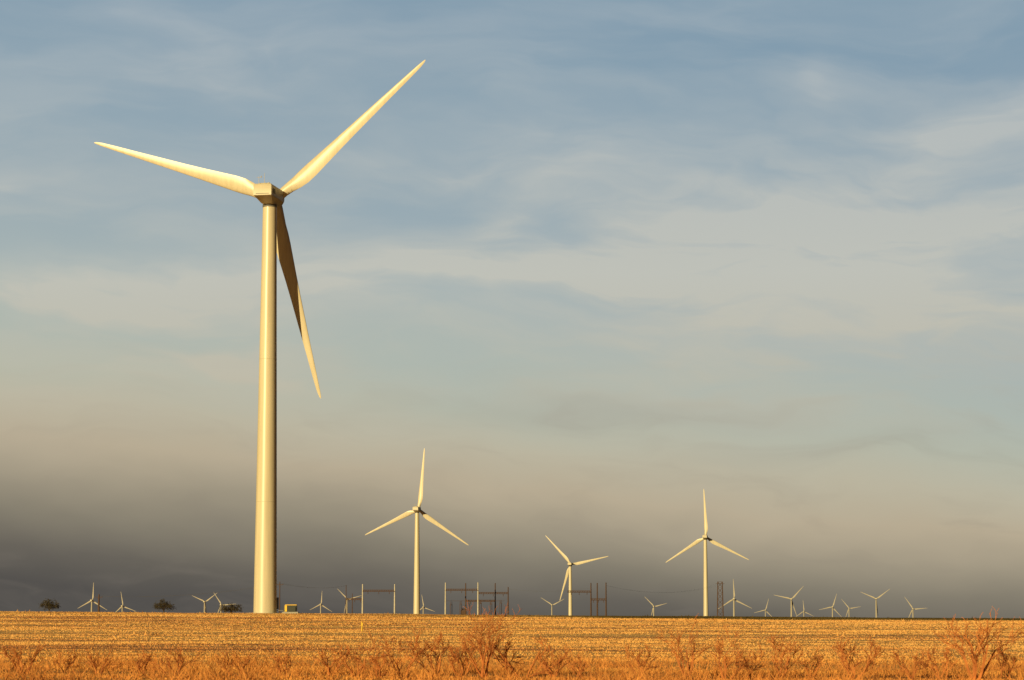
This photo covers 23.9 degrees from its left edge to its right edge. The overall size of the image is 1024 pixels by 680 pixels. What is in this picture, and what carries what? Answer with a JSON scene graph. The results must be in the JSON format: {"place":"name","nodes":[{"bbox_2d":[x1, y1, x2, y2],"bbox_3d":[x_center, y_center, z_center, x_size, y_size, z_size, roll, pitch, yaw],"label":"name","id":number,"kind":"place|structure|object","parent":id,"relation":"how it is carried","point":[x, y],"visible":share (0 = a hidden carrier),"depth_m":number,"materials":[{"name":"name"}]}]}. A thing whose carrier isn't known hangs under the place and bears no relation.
{"place":"outdoors","nodes":[
{"label":"outdoors","id":0,"kind":"place"},
{"bbox_2d":[0,609,1023,679],"bbox_3d":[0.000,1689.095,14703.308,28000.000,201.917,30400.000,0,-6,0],"label":"ground","id":1,"kind":"structure","parent":0,"point":[559,635],"depth_m":194.40,"materials":[{"name":"brown plant"}]},
{"bbox_2d":[0,638,43,673],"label":"bare shrub","id":2,"kind":"object","parent":1,"relation":"on","point":[17,656],"visible":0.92,"depth_m":99.86,"materials":[{"name":"brown plant"}]},
{"bbox_2d":[38,598,60,611],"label":"mesquite tree","id":3,"kind":"object","parent":1,"relation":"on","point":[55,605],"visible":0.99,"depth_m":595.88,"materials":[{"name":"green plant"}]},
{"bbox_2d":[55,648,81,672],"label":"bare shrub","id":4,"kind":"object","parent":1,"relation":"on","point":[67,660],"visible":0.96,"depth_m":102.02,"materials":[{"name":"brown plant"}]},
{"bbox_2d":[77,582,104,611],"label":"wind turbine","id":5,"kind":"object","parent":1,"relation":"on","point":[91,600],"visible":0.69,"depth_m":5273.80,"materials":[{"name":"paint"}]},
{"bbox_2d":[96,594,99,611],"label":"utility pole","id":6,"kind":"object","parent":1,"relation":"on","point":[98,598],"visible":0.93,"depth_m":745.47,"materials":[{"name":"brown wood"}]},
{"bbox_2d":[82,647,121,673],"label":"bare shrub","id":7,"kind":"object","parent":1,"relation":"on","point":[94,663],"visible":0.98,"depth_m":101.17,"materials":[{"name":"brown plant"}]},
{"bbox_2d":[116,595,133,611],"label":"wind turbine","id":8,"kind":"object","parent":1,"relation":"on","point":[122,606],"visible":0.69,"depth_m":6463.85,"materials":[{"name":"paint"}]},
{"bbox_2d":[137,653,152,674],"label":"bare shrub","id":9,"kind":"object","parent":1,"relation":"on","point":[139,663],"visible":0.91,"depth_m":100.20,"materials":[{"name":"brown plant"}]},
{"bbox_2d":[154,598,176,612],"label":"mesquite tree","id":10,"kind":"object","parent":1,"relation":"on","point":[162,605],"visible":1,"depth_m":595.77,"materials":[{"name":"green plant"}]},
{"bbox_2d":[136,645,203,676],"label":"bare shrub","id":11,"kind":"object","parent":1,"relation":"on","point":[182,659],"visible":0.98,"depth_m":98.92,"materials":[{"name":"brown plant"}]},
{"bbox_2d":[193,593,216,612],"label":"wind turbine","id":12,"kind":"object","parent":1,"relation":"on","point":[204,602],"visible":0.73,"depth_m":6166.68,"materials":[{"name":"paint"}]},
{"bbox_2d":[219,603,241,612],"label":"mesquite tree","id":13,"kind":"object","parent":1,"relation":"on","point":[231,608],"visible":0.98,"depth_m":595.64,"materials":[{"name":"green plant"}]},
{"bbox_2d":[215,649,250,675],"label":"bare shrub","id":14,"kind":"object","parent":1,"relation":"on","point":[223,667],"visible":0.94,"depth_m":99.98,"materials":[{"name":"brown plant"}]},
{"bbox_2d":[94,60,424,613],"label":"wind turbine","id":15,"kind":"object","parent":1,"relation":"on","point":[269,196],"visible":0.98,"depth_m":461.69,"materials":[{"name":"paint"}]},
{"bbox_2d":[277,597,284,611],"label":"door and steps","id":16,"kind":"structure","parent":15,"relation":"in","point":[283,610],"depth_m":456.46,"materials":[{"name":"grey metal"}]},
{"bbox_2d":[277,582,282,612],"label":"utility pole","id":17,"kind":"object","parent":1,"relation":"on","point":[279,584],"visible":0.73,"depth_m":745.81,"materials":[{"name":"brown wood"}]},
{"bbox_2d":[268,644,295,674],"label":"bare shrub","id":18,"kind":"object","parent":1,"relation":"on","point":[285,658],"visible":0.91,"depth_m":100.90,"materials":[{"name":"brown plant"}]},
{"bbox_2d":[282,605,298,612],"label":"pad mounted transformer","id":19,"kind":"object","parent":1,"relation":"on","point":[290,608],"visible":0.99,"depth_m":453.40,"materials":[{"name":"metal"}]},
{"bbox_2d":[310,596,331,612],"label":"wind turbine","id":20,"kind":"object","parent":1,"relation":"on","point":[320,605],"visible":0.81,"depth_m":7060.39,"materials":[{"name":"paint"}]},
{"bbox_2d":[312,646,352,674],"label":"bare shrub","id":21,"kind":"object","parent":1,"relation":"on","point":[327,665],"visible":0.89,"depth_m":102.00,"materials":[{"name":"brown plant"}]},
{"bbox_2d":[342,594,361,613],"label":"wind turbine","id":22,"kind":"object","parent":1,"relation":"on","point":[346,605],"visible":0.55,"depth_m":6362.19,"materials":[{"name":"paint"}]},
{"bbox_2d":[345,593,361,613],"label":"steel gantry","id":23,"kind":"object","parent":1,"relation":"on","point":[354,599],"visible":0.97,"depth_m":999.93,"materials":[{"name":"brown metal"}]},
{"bbox_2d":[114,583,715,596],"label":"power lines","id":24,"kind":"object","parent":23,"relation":"attached to","point":[332,587],"visible":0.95,"depth_m":746.27,"materials":[{"name":"metal"}]},
{"bbox_2d":[328,630,382,675],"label":"bare shrub","id":25,"kind":"object","parent":1,"relation":"on","point":[358,661],"visible":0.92,"depth_m":100.26,"materials":[{"name":"brown plant"}]},
{"bbox_2d":[362,584,394,613],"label":"steel gantry","id":26,"kind":"object","parent":1,"relation":"on","point":[378,593],"visible":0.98,"depth_m":994.25,"materials":[{"name":"grey metal"}]},
{"bbox_2d":[367,649,394,677],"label":"bare shrub","id":27,"kind":"object","parent":1,"relation":"on","point":[376,663],"visible":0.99,"depth_m":97.94,"materials":[{"name":"brown plant"}]},
{"bbox_2d":[378,630,435,676],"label":"bare shrub","id":28,"kind":"object","parent":1,"relation":"on","point":[398,647],"visible":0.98,"depth_m":99.23,"materials":[{"name":"brown plant"}]},
{"bbox_2d":[365,448,467,613],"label":"wind turbine","id":29,"kind":"object","parent":1,"relation":"on","point":[416,510],"visible":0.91,"depth_m":1545.67,"materials":[{"name":"paint"}]},
{"bbox_2d":[401,628,448,674],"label":"bare shrub","id":30,"kind":"object","parent":1,"relation":"on","point":[438,641],"visible":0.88,"depth_m":101.07,"materials":[{"name":"brown plant"}]},
{"bbox_2d":[445,582,478,614],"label":"steel gantry","id":31,"kind":"object","parent":1,"relation":"on","point":[477,590],"visible":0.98,"depth_m":994.29,"materials":[{"name":"grey metal"}]},
{"bbox_2d":[444,637,484,676],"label":"bare shrub","id":32,"kind":"object","parent":1,"relation":"on","point":[454,656],"visible":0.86,"depth_m":100.08,"materials":[{"name":"brown plant"}]},
{"bbox_2d":[450,600,501,614],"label":"substation equipment","id":33,"kind":"object","parent":1,"relation":"on","point":[463,611],"visible":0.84,"depth_m":998.62,"materials":[{"name":"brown metal"}]},
{"bbox_2d":[465,583,508,614],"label":"timber gantry","id":34,"kind":"object","parent":1,"relation":"on","point":[493,593],"visible":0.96,"depth_m":1006.13,"materials":[{"name":"brown wood"}]},
{"bbox_2d":[456,603,520,677],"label":"bare shrub","id":35,"kind":"object","parent":1,"relation":"on","point":[483,672],"visible":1,"depth_m":98.12,"materials":[{"name":"brown plant"}]},
{"bbox_2d":[0,648,1023,679],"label":"roadside weeds","id":36,"kind":"object","parent":1,"relation":"on","point":[758,674],"visible":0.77,"depth_m":101.60,"materials":[{"name":"brown plant"}]},
{"bbox_2d":[475,635,568,677],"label":"bare shrub","id":37,"kind":"object","parent":1,"relation":"on","point":[505,660],"visible":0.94,"depth_m":98.91,"materials":[{"name":"brown plant"}]},
{"bbox_2d":[532,643,575,676],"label":"bare shrub","id":38,"kind":"object","parent":1,"relation":"on","point":[546,663],"visible":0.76,"depth_m":100.01,"materials":[{"name":"brown plant"}]},
{"bbox_2d":[545,535,607,615],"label":"wind turbine","id":39,"kind":"object","parent":1,"relation":"on","point":[569,570],"visible":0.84,"depth_m":2470.95,"materials":[{"name":"paint"}]},
{"bbox_2d":[565,651,588,677],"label":"bare shrub","id":40,"kind":"object","parent":1,"relation":"on","point":[579,667],"visible":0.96,"depth_m":99.01,"materials":[{"name":"brown plant"}]},
{"bbox_2d":[567,582,606,615],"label":"timber gantry","id":41,"kind":"object","parent":1,"relation":"on","point":[597,598],"visible":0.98,"depth_m":994.27,"materials":[{"name":"brown wood"}]},
{"bbox_2d":[623,643,659,676],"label":"bare shrub","id":42,"kind":"object","parent":1,"relation":"on","point":[639,654],"visible":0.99,"depth_m":100.07,"materials":[{"name":"brown plant"}]},
{"bbox_2d":[645,597,666,615],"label":"wind turbine","id":43,"kind":"object","parent":1,"relation":"on","point":[654,606],"visible":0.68,"depth_m":6960.33,"materials":[{"name":"paint"}]},
{"bbox_2d":[655,613,716,678],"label":"bare shrub","id":44,"kind":"object","parent":1,"relation":"on","point":[692,653],"visible":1,"depth_m":99.22,"materials":[{"name":"brown plant"}]},
{"bbox_2d":[667,490,748,615],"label":"wind turbine","id":45,"kind":"object","parent":1,"relation":"on","point":[705,537],"visible":0.93,"depth_m":1973.06,"materials":[{"name":"paint"}]},
{"bbox_2d":[717,582,723,615],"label":"lattice tower","id":46,"kind":"structure","parent":1,"relation":"on","point":[721,593],"depth_m":1193.27,"materials":[{"name":"brown metal"}]},
{"bbox_2d":[718,580,750,615],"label":"wind turbine","id":47,"kind":"object","parent":1,"relation":"on","point":[733,599],"visible":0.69,"depth_m":4755.05,"materials":[{"name":"paint"}]},
{"bbox_2d":[710,620,763,679],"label":"bare shrub","id":48,"kind":"object","parent":1,"relation":"on","point":[727,662],"visible":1,"depth_m":98.13,"materials":[{"name":"brown plant"}]},
{"bbox_2d":[733,643,765,677],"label":"bare shrub","id":49,"kind":"object","parent":1,"relation":"on","point":[746,665],"visible":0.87,"depth_m":101.08,"materials":[{"name":"brown plant"}]},
{"bbox_2d":[766,633,810,678],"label":"bare shrub","id":50,"kind":"object","parent":1,"relation":"on","point":[788,657],"visible":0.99,"depth_m":100.06,"materials":[{"name":"brown plant"}]},
{"bbox_2d":[775,588,801,616],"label":"wind turbine","id":51,"kind":"object","parent":1,"relation":"on","point":[791,601],"visible":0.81,"depth_m":5272.95,"materials":[{"name":"paint"}]},
{"bbox_2d":[799,646,823,677],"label":"bare shrub","id":52,"kind":"object","parent":1,"relation":"on","point":[815,659],"visible":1,"depth_m":101.11,"materials":[{"name":"brown plant"}]},
{"bbox_2d":[820,594,839,616],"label":"wind turbine","id":53,"kind":"object","parent":1,"relation":"on","point":[832,608],"visible":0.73,"depth_m":6762.21,"materials":[{"name":"paint"}]},
{"bbox_2d":[831,635,884,678],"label":"bare shrub","id":54,"kind":"object","parent":1,"relation":"on","point":[845,654],"visible":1,"depth_m":99.04,"materials":[{"name":"brown plant"}]},
{"bbox_2d":[861,590,887,617],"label":"wind turbine","id":55,"kind":"object","parent":1,"relation":"on","point":[876,608],"visible":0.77,"depth_m":5567.51,"materials":[{"name":"paint"}]},
{"bbox_2d":[885,651,930,678],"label":"bare shrub","id":56,"kind":"object","parent":1,"relation":"on","point":[898,659],"visible":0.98,"depth_m":100.01,"materials":[{"name":"brown plant"}]},
{"bbox_2d":[906,599,923,617],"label":"wind turbine","id":57,"kind":"object","parent":1,"relation":"on","point":[912,612],"visible":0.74,"depth_m":6561.43,"materials":[{"name":"paint"}]},
{"bbox_2d":[917,646,956,678],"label":"bare shrub","id":58,"kind":"object","parent":1,"relation":"on","point":[946,654],"visible":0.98,"depth_m":100.06,"materials":[{"name":"brown plant"}]},
{"bbox_2d":[932,606,1023,679],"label":"bare shrub","id":59,"kind":"object","parent":1,"relation":"on","point":[972,657],"visible":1,"depth_m":99.03,"materials":[{"name":"brown plant"}]},
{"bbox_2d":[995,639,1021,677],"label":"bare shrub","id":60,"kind":"object","parent":1,"relation":"on","point":[1006,661],"visible":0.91,"depth_m":101.20,"materials":[{"name":"brown plant"}]},
{"bbox_2d":[0,0,1023,617],"label":"sky","id":61,"kind":"structure","parent":0,"point":[610,265],"materials":[{"name":"blue"}]}
]}

